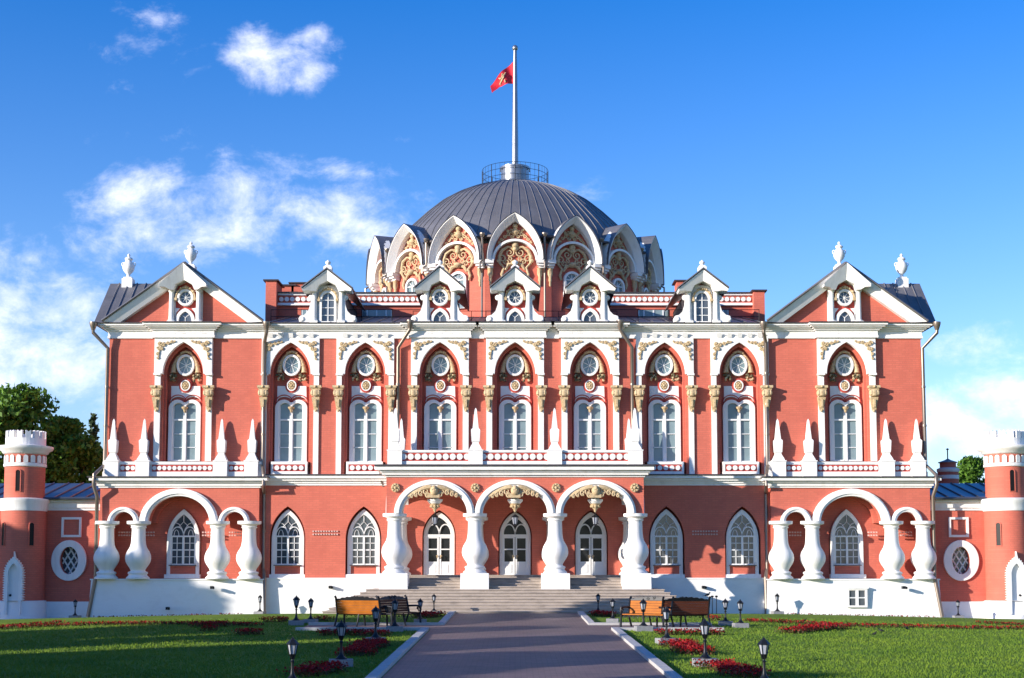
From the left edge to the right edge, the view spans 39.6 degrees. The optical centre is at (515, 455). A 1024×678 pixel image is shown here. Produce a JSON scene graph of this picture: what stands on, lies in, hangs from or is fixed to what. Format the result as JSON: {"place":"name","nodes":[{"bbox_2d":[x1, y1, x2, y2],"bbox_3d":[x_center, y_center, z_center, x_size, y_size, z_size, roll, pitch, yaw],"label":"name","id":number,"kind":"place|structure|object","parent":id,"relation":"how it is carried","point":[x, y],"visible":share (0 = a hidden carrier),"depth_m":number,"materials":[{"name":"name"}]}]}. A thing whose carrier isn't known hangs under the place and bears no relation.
{"place":"outdoors","nodes":[
{"label":"outdoors","id":0,"kind":"place"},
{"bbox_2d":[0,614,1023,677],"bbox_3d":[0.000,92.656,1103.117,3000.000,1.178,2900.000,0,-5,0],"label":"lawn","id":1,"kind":"structure","parent":0,"point":[942,620],"depth_m":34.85,"materials":[{"name":"green plant"}]},
{"bbox_2d":[0,430,53,618],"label":"tower","id":2,"kind":"structure","parent":1,"relation":"on","point":[24,503],"depth_m":55.95,"materials":[{"name":"red brick"}]},
{"bbox_2d":[2,523,3,544],"bbox_3d":[-20.094,3.083,55.963,0.174,0.889,0.112,-4,-6,40],"label":"slit window","id":3,"kind":"structure","parent":2,"relation":"in","point":[3,523],"depth_m":55.93,"materials":[{"name":"black glass"}]},
{"bbox_2d":[4,564,21,613],"bbox_3d":[-19.571,5.197,55.639,0.631,1.988,0.490,0,-5,0],"label":"door","id":4,"kind":"structure","parent":2,"relation":"in","point":[13,573],"depth_m":55.54,"materials":[{"name":"white paint"}]},
{"bbox_2d":[15,470,19,490],"bbox_3d":[-19.571,0.971,56.030,0.174,0.835,0.112,0,-5,0],"label":"slit window","id":5,"kind":"structure","parent":2,"relation":"in","point":[17,488],"depth_m":55.97,"materials":[{"name":"black glass"}]},
{"bbox_2d":[29,523,33,544],"bbox_3d":[-19.049,3.083,55.963,0.174,0.889,0.112,4,-6,-40],"label":"slit window","id":6,"kind":"structure","parent":2,"relation":"in","point":[31,542],"depth_m":55.93,"materials":[{"name":"black glass"}]},
{"bbox_2d":[0,397,60,480],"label":"broadleaf tree","id":7,"kind":"object","parent":1,"relation":"on","point":[8,412],"visible":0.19,"depth_m":80.89,"materials":[{"name":"green plant"}]},
{"bbox_2d":[0,620,64,625],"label":"flower bed","id":8,"kind":"object","parent":1,"relation":"on","point":[55,621],"visible":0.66,"depth_m":45.61,"materials":[{"name":"red plant"}]},
{"bbox_2d":[0,382,93,482],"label":"broadleaf tree","id":9,"kind":"object","parent":1,"relation":"on","point":[31,397],"visible":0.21,"depth_m":82.17,"materials":[{"name":"green plant"}]},
{"bbox_2d":[0,482,99,617],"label":"wing","id":10,"kind":"structure","parent":1,"relation":"on","point":[69,552],"depth_m":56.93,"materials":[{"name":"red paint"}]},
{"bbox_2d":[51,540,86,580],"bbox_3d":[-17.832,4.197,56.968,1.417,1.628,0.360,0,-5,0],"label":"oval window","id":11,"kind":"structure","parent":10,"relation":"in","point":[74,560],"depth_m":56.83,"materials":[{"name":"white paint"}]},
{"bbox_2d":[38,414,102,482],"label":"broadleaf tree","id":12,"kind":"object","parent":1,"relation":"on","point":[85,446],"visible":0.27,"depth_m":83.38,"materials":[{"name":"green plant"}]},
{"bbox_2d":[69,599,80,617],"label":"garden lamp","id":13,"kind":"object","parent":1,"relation":"on","point":[74,615],"visible":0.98,"depth_m":54.75,"materials":[{"name":"black metal"}]},
{"bbox_2d":[79,413,102,479],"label":"conifer tree","id":14,"kind":"object","parent":1,"relation":"on","point":[94,431],"visible":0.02,"depth_m":87.36,"materials":[{"name":"green plant"}]},
{"bbox_2d":[0,620,263,628],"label":"flower bed","id":15,"kind":"object","parent":1,"relation":"on","point":[233,623],"visible":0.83,"depth_m":43.91,"materials":[{"name":"red plant"}]},
{"bbox_2d":[93,613,240,616],"bbox_3d":[-13.496,6.210,55.315,5.889,0.249,0.350,0,-5,0],"label":"flower bed","id":16,"kind":"object","parent":1,"relation":"on","point":[162,615],"visible":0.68,"depth_m":55.31,"materials":[{"name":"red plant"}]},
{"bbox_2d":[188,620,228,627],"bbox_3d":[-9.025,4.965,42.003,1.204,0.235,0.942,0,-5,0],"label":"flower bed","id":17,"kind":"object","parent":1,"relation":"on","point":[206,623],"visible":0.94,"depth_m":41.90,"materials":[{"name":"red plant"}]},
{"bbox_2d":[200,624,219,631],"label":"flower bed","id":18,"kind":"object","parent":1,"relation":"on","point":[209,627],"visible":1,"depth_m":39.74,"materials":[{"name":"red plant"}]},
{"bbox_2d":[233,627,264,635],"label":"flower bed","id":19,"kind":"object","parent":1,"relation":"on","point":[246,631],"visible":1,"depth_m":38.10,"materials":[{"name":"red plant"}]},
{"bbox_2d":[253,595,265,613],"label":"garden lamp","id":20,"kind":"object","parent":1,"relation":"on","point":[259,611],"visible":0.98,"depth_m":55.30,"materials":[{"name":"black metal"}]},
{"bbox_2d":[258,616,288,621],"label":"flower bed","id":21,"kind":"object","parent":1,"relation":"on","point":[281,619],"visible":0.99,"depth_m":44.59,"materials":[{"name":"red plant"}]},
{"bbox_2d":[286,636,298,677],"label":"garden lamp","id":22,"kind":"object","parent":1,"relation":"on","point":[292,644],"visible":1,"depth_m":23.81,"materials":[{"name":"black metal"}]},
{"bbox_2d":[288,595,303,624],"bbox_3d":[-6.607,4.705,42.939,0.452,0.986,0.362,1,-5,-8],"label":"garden lamp","id":23,"kind":"object","parent":1,"relation":"on","point":[296,620],"visible":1,"depth_m":42.86,"materials":[{"name":"black metal"}]},
{"bbox_2d":[303,598,317,622],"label":"garden lamp","id":24,"kind":"object","parent":1,"relation":"on","point":[310,618],"visible":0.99,"depth_m":43.98,"materials":[{"name":"black metal"}]},
{"bbox_2d":[276,660,348,676],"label":"flower bed","id":25,"kind":"object","parent":1,"relation":"on","point":[323,668],"visible":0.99,"depth_m":26.24,"materials":[{"name":"red plant"}]},
{"bbox_2d":[313,615,334,620],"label":"flower bed","id":26,"kind":"object","parent":1,"relation":"on","point":[325,618],"visible":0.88,"depth_m":45.12,"materials":[{"name":"red plant"}]},
{"bbox_2d":[329,620,352,666],"bbox_3d":[-3.446,3.760,28.187,0.465,1.013,0.372,1,-5,-9],"label":"garden lamp","id":27,"kind":"object","parent":1,"relation":"on","point":[341,626],"visible":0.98,"depth_m":28.14,"materials":[{"name":"black metal"}]},
{"bbox_2d":[315,628,392,636],"bbox_3d":[-4.251,4.699,37.843,2.152,0.238,0.925,-1,-5,13],"label":"flower bed","id":28,"kind":"object","parent":1,"relation":"on","point":[383,632],"visible":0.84,"depth_m":37.72,"materials":[{"name":"red plant"}]},
{"bbox_2d":[295,627,428,677],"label":"kerb","id":29,"kind":"structure","parent":1,"relation":"on","point":[386,665],"depth_m":33.24,"materials":[{"name":"stone"}]},
{"bbox_2d":[334,637,390,656],"bbox_3d":[-3.427,4.359,32.432,1.011,0.289,3.897,0,-5,0],"label":"flower bed","id":30,"kind":"object","parent":1,"relation":"on","point":[360,647],"visible":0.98,"depth_m":31.53,"materials":[{"name":"red plant"}]},
{"bbox_2d":[366,606,385,638],"bbox_3d":[-3.417,4.180,34.855,0.467,1.018,0.374,0,-5,0],"label":"garden lamp","id":31,"kind":"object","parent":1,"relation":"on","point":[375,614],"visible":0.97,"depth_m":34.82,"materials":[{"name":"black metal"}]},
{"bbox_2d":[308,611,454,624],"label":"kerb","id":32,"kind":"structure","parent":1,"relation":"on","point":[444,620],"depth_m":42.63,"materials":[{"name":"stone"}]},
{"bbox_2d":[386,599,403,631],"bbox_3d":[-3.360,4.493,39.766,0.465,1.015,0.372,0,-5,-1],"label":"garden lamp","id":33,"kind":"object","parent":1,"relation":"on","point":[394,627],"visible":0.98,"depth_m":39.70,"materials":[{"name":"black metal"}]},
{"bbox_2d":[414,598,426,622],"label":"garden lamp","id":34,"kind":"object","parent":1,"relation":"on","point":[420,601],"visible":0.48,"depth_m":43.95,"materials":[{"name":"black metal"}]},
{"bbox_2d":[411,610,445,617],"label":"flower bed","id":35,"kind":"object","parent":1,"relation":"on","point":[430,614],"visible":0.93,"depth_m":47.40,"materials":[{"name":"red plant"}]},
{"bbox_2d":[431,594,439,611],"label":"garden lamp","id":36,"kind":"object","parent":1,"relation":"on","point":[433,596],"visible":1,"depth_m":49.81,"materials":[{"name":"black metal"}]},
{"bbox_2d":[305,625,714,629],"bbox_3d":[-0.150,5.004,41.480,12.100,0.043,2.300,0,-5,0],"label":"path crossing","id":37,"kind":"object","parent":1,"relation":"on","point":[519,627],"visible":0.63,"depth_m":41.90,"materials":[{"name":"stone"}]},
{"bbox_2d":[334,595,387,626],"bbox_3d":[-4.553,4.597,42.027,1.493,0.934,0.676,-2,-5,22],"label":"park bench","id":38,"kind":"object","parent":37,"relation":"on","point":[355,606],"visible":0.89,"depth_m":41.89,"materials":[{"name":"orange wood"}]},
{"bbox_2d":[375,595,421,625],"bbox_3d":[-3.476,4.617,42.360,0.676,0.934,1.493,-3,-6,32],"label":"park bench","id":39,"kind":"object","parent":37,"relation":"on","point":[403,604],"visible":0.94,"depth_m":42.45,"materials":[{"name":"brown wood"}]},
{"bbox_2d":[620,596,674,626],"bbox_3d":[3.841,4.554,41.369,1.493,0.934,0.676,-3,-6,36],"label":"park bench","id":40,"kind":"object","parent":37,"relation":"on","point":[633,606],"visible":0.84,"depth_m":41.51,"materials":[{"name":"orange wood"}]},
{"bbox_2d":[656,596,710,626],"bbox_3d":[4.909,4.560,41.450,1.493,0.934,0.676,1,-5,-14],"label":"park bench","id":41,"kind":"object","parent":37,"relation":"on","point":[685,607],"visible":0.81,"depth_m":41.29,"materials":[{"name":"brown wood"}]},
{"bbox_2d":[86,161,943,616],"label":"palace","id":42,"kind":"structure","parent":1,"relation":"on","point":[478,367],"depth_m":57.24,"materials":[{"name":"red brick"}]},
{"bbox_2d":[121,254,135,286],"bbox_3d":[-16.350,-7.773,60.138,0.615,1.591,0.493,0,-5,0],"label":"urn","id":43,"kind":"object","parent":42,"relation":"on","point":[128,266],"visible":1,"depth_m":59.96,"materials":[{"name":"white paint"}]},
{"bbox_2d":[184,242,197,269],"bbox_3d":[-13.330,-8.066,58.457,0.581,1.518,0.464,0,-5,0],"label":"urn","id":44,"kind":"object","parent":42,"relation":"on","point":[190,253],"visible":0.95,"depth_m":58.35,"materials":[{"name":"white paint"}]},
{"bbox_2d":[431,514,437,525],"bbox_3d":[-3.038,2.396,53.835,0.300,0.519,0.260,0,-5,0],"label":"hanging lantern","id":45,"kind":"object","parent":42,"relation":"hanging from","point":[434,517],"visible":1,"depth_m":53.77,"materials":[{"name":"black metal"}]},
{"bbox_2d":[512,45,517,163],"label":"flagpole","id":46,"kind":"object","parent":42,"relation":"on","point":[515,123],"visible":0.98,"depth_m":74.62,"materials":[{"name":"metal"}]},
{"bbox_2d":[490,61,513,91],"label":"flag","id":47,"kind":"object","parent":46,"relation":"hanging from","point":[505,76],"visible":1,"depth_m":74.84,"materials":[{"name":"red fabric"}]},
{"bbox_2d":[512,514,518,525],"bbox_3d":[0.000,2.396,53.835,0.300,0.519,0.260,0,-5,0],"label":"hanging lantern","id":48,"kind":"object","parent":42,"relation":"hanging from","point":[515,519],"visible":1,"depth_m":53.77,"materials":[{"name":"black metal"}]},
{"bbox_2d":[592,512,598,525],"bbox_3d":[3.038,2.396,53.835,0.300,0.519,0.260,0,-5,0],"label":"hanging lantern","id":49,"kind":"object","parent":42,"relation":"hanging from","point":[595,517],"visible":1,"depth_m":53.77,"materials":[{"name":"black metal"}]},
{"bbox_2d":[832,242,845,269],"bbox_3d":[13.330,-8.066,58.457,0.581,1.518,0.464,0,-5,0],"label":"urn","id":50,"kind":"object","parent":42,"relation":"on","point":[839,253],"visible":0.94,"depth_m":58.34,"materials":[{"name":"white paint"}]},
{"bbox_2d":[844,587,868,606],"bbox_3d":[13.429,5.555,55.888,0.920,0.798,0.230,0,-5,0],"label":"basement window","id":51,"kind":"structure","parent":42,"relation":"in","point":[855,596],"depth_m":55.82,"materials":[{"name":"white paint"}]},
{"bbox_2d":[894,254,908,286],"bbox_3d":[16.350,-7.773,60.138,0.615,1.591,0.493,0,-5,0],"label":"urn","id":52,"kind":"object","parent":42,"relation":"on","point":[901,265],"visible":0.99,"depth_m":59.97,"materials":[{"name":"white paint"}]},
{"bbox_2d":[445,613,587,624],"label":"path to steps","id":53,"kind":"structure","parent":1,"relation":"on","point":[515,619],"depth_m":45.89,"materials":[{"name":"stone"}]},
{"bbox_2d":[592,594,599,611],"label":"garden lamp","id":54,"kind":"object","parent":1,"relation":"on","point":[598,597],"visible":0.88,"depth_m":49.81,"materials":[{"name":"black metal"}]},
{"bbox_2d":[588,610,618,616],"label":"flower bed","id":55,"kind":"object","parent":1,"relation":"on","point":[603,613],"visible":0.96,"depth_m":48.01,"materials":[{"name":"red plant"}]},
{"bbox_2d":[606,598,618,621],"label":"garden lamp","id":56,"kind":"object","parent":1,"relation":"on","point":[612,618],"visible":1,"depth_m":44.40,"materials":[{"name":"black metal"}]},
{"bbox_2d":[634,598,652,630],"bbox_3d":[3.604,4.507,39.945,0.462,1.007,0.370,1,-5,-8],"label":"garden lamp","id":57,"kind":"object","parent":1,"relation":"on","point":[643,626],"visible":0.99,"depth_m":39.88,"materials":[{"name":"black metal"}]},
{"bbox_2d":[578,611,711,624],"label":"kerb","id":58,"kind":"structure","parent":1,"relation":"on","point":[588,620],"depth_m":42.77,"materials":[{"name":"concrete"}]},
{"bbox_2d":[655,606,674,643],"bbox_3d":[3.689,4.169,34.635,0.464,1.012,0.371,1,-5,-16],"label":"garden lamp","id":59,"kind":"object","parent":1,"relation":"on","point":[666,611],"visible":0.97,"depth_m":34.60,"materials":[{"name":"black metal"}]},
{"bbox_2d":[611,627,723,677],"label":"kerb","id":60,"kind":"structure","parent":1,"relation":"on","point":[664,669],"depth_m":31.72,"materials":[{"name":"concrete"}]},
{"bbox_2d":[658,638,715,654],"bbox_3d":[3.942,4.362,32.512,1.090,0.279,3.229,0,-5,0],"label":"flower bed","id":61,"kind":"object","parent":1,"relation":"on","point":[691,645],"visible":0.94,"depth_m":31.86,"materials":[{"name":"red plant"}]},
{"bbox_2d":[653,628,724,635],"bbox_3d":[4.667,4.714,38.060,1.891,0.238,0.722,0,-5,0],"label":"flower bed","id":62,"kind":"object","parent":1,"relation":"on","point":[661,631],"visible":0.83,"depth_m":37.99,"materials":[{"name":"red plant"}]},
{"bbox_2d":[692,618,718,666],"bbox_3d":[3.782,3.753,28.308,0.481,1.049,0.385,0,-5,0],"label":"garden lamp","id":63,"kind":"object","parent":1,"relation":"on","point":[704,624],"visible":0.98,"depth_m":28.27,"materials":[{"name":"black metal"}]},
{"bbox_2d":[707,614,723,620],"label":"flower bed","id":64,"kind":"object","parent":1,"relation":"on","point":[717,617],"visible":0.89,"depth_m":45.38,"materials":[{"name":"red plant"}]},
{"bbox_2d":[718,598,732,625],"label":"garden lamp","id":65,"kind":"object","parent":1,"relation":"on","point":[725,621],"visible":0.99,"depth_m":42.71,"materials":[{"name":"black metal"}]},
{"bbox_2d":[690,658,771,677],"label":"flower bed","id":66,"kind":"object","parent":1,"relation":"on","point":[726,666],"visible":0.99,"depth_m":26.28,"materials":[{"name":"red plant"}]},
{"bbox_2d":[732,600,748,627],"bbox_3d":[6.591,4.649,41.599,0.420,0.916,0.336,1,-5,-6],"label":"garden lamp","id":67,"kind":"object","parent":1,"relation":"on","point":[740,623],"visible":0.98,"depth_m":41.51,"materials":[{"name":"black metal"}]},
{"bbox_2d":[757,636,769,677],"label":"garden lamp","id":68,"kind":"object","parent":1,"relation":"on","point":[763,643],"visible":1,"depth_m":23.80,"materials":[{"name":"black metal"}]},
{"bbox_2d":[771,594,783,613],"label":"garden lamp","id":69,"kind":"object","parent":1,"relation":"on","point":[777,611],"visible":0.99,"depth_m":55.31,"materials":[{"name":"black metal"}]},
{"bbox_2d":[774,622,851,633],"bbox_3d":[8.423,4.840,39.955,0.939,0.271,3.338,-4,-6,41],"label":"flower bed","id":70,"kind":"object","parent":1,"relation":"on","point":[813,627],"visible":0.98,"depth_m":39.77,"materials":[{"name":"red plant"}]},
{"bbox_2d":[787,613,937,616],"bbox_3d":[13.534,6.221,55.339,5.897,0.240,0.376,0,-5,0],"label":"flower bed","id":71,"kind":"object","parent":1,"relation":"on","point":[862,615],"visible":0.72,"depth_m":55.31,"materials":[{"name":"red plant"}]},
{"bbox_2d":[743,618,1023,629],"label":"flower bed","id":72,"kind":"object","parent":1,"relation":"on","point":[941,626],"visible":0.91,"depth_m":42.69,"materials":[{"name":"red plant"}]},
{"bbox_2d":[937,448,958,482],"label":"turret","id":73,"kind":"object","parent":1,"relation":"on","point":[948,470],"visible":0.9,"depth_m":68.78,"materials":[{"name":"red brick"}]},
{"bbox_2d":[930,482,986,617],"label":"wing","id":74,"kind":"structure","parent":1,"relation":"on","point":[960,545],"depth_m":56.93,"materials":[{"name":"paint"}]},
{"bbox_2d":[943,540,978,580],"bbox_3d":[17.832,4.197,56.968,1.417,1.628,0.360,0,-5,0],"label":"oval window","id":75,"kind":"structure","parent":74,"relation":"in","point":[955,559],"depth_m":56.83,"materials":[{"name":"white paint"}]},
{"bbox_2d":[952,600,964,617],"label":"garden lamp","id":76,"kind":"object","parent":1,"relation":"on","point":[958,615],"visible":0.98,"depth_m":54.76,"materials":[{"name":"black metal"}]},
{"bbox_2d":[956,455,984,482],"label":"broadleaf tree","id":77,"kind":"object","parent":1,"relation":"on","point":[971,469],"visible":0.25,"depth_m":102.30,"materials":[{"name":"green plant"}]},
{"bbox_2d":[975,620,1023,624],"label":"flower bed","id":78,"kind":"object","parent":1,"relation":"on","point":[997,623],"visible":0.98,"depth_m":45.81,"materials":[{"name":"red plant"}]},
{"bbox_2d":[976,430,1023,618],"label":"tower","id":79,"kind":"structure","parent":1,"relation":"on","point":[1002,452],"depth_m":55.96,"materials":[{"name":"red brick"}]},
{"bbox_2d":[996,523,1000,544],"bbox_3d":[19.049,3.083,55.963,0.174,0.889,0.112,-4,-6,40],"label":"slit window","id":80,"kind":"structure","parent":79,"relation":"in","point":[998,535],"depth_m":55.92,"materials":[{"name":"grey glass"}]},
{"bbox_2d":[1010,470,1014,490],"bbox_3d":[19.571,0.971,56.030,0.174,0.835,0.112,0,-5,0],"label":"slit window","id":81,"kind":"structure","parent":79,"relation":"in","point":[1012,484],"depth_m":55.97,"materials":[{"name":"black glass"}]},
{"bbox_2d":[1008,564,1023,613],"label":"door","id":82,"kind":"structure","parent":79,"relation":"in","point":[1016,572],"depth_m":55.54,"materials":[{"name":"white paint"}]},
{"bbox_2d":[0,0,1023,482],"label":"sky","id":83,"kind":"structure","parent":0,"point":[276,139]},
{"bbox_2d":[382,630,666,677],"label":"path","id":84,"kind":"structure","parent":0,"point":[520,654],"depth_m":30.54,"materials":[{"name":"grey asphalt"}]}
]}

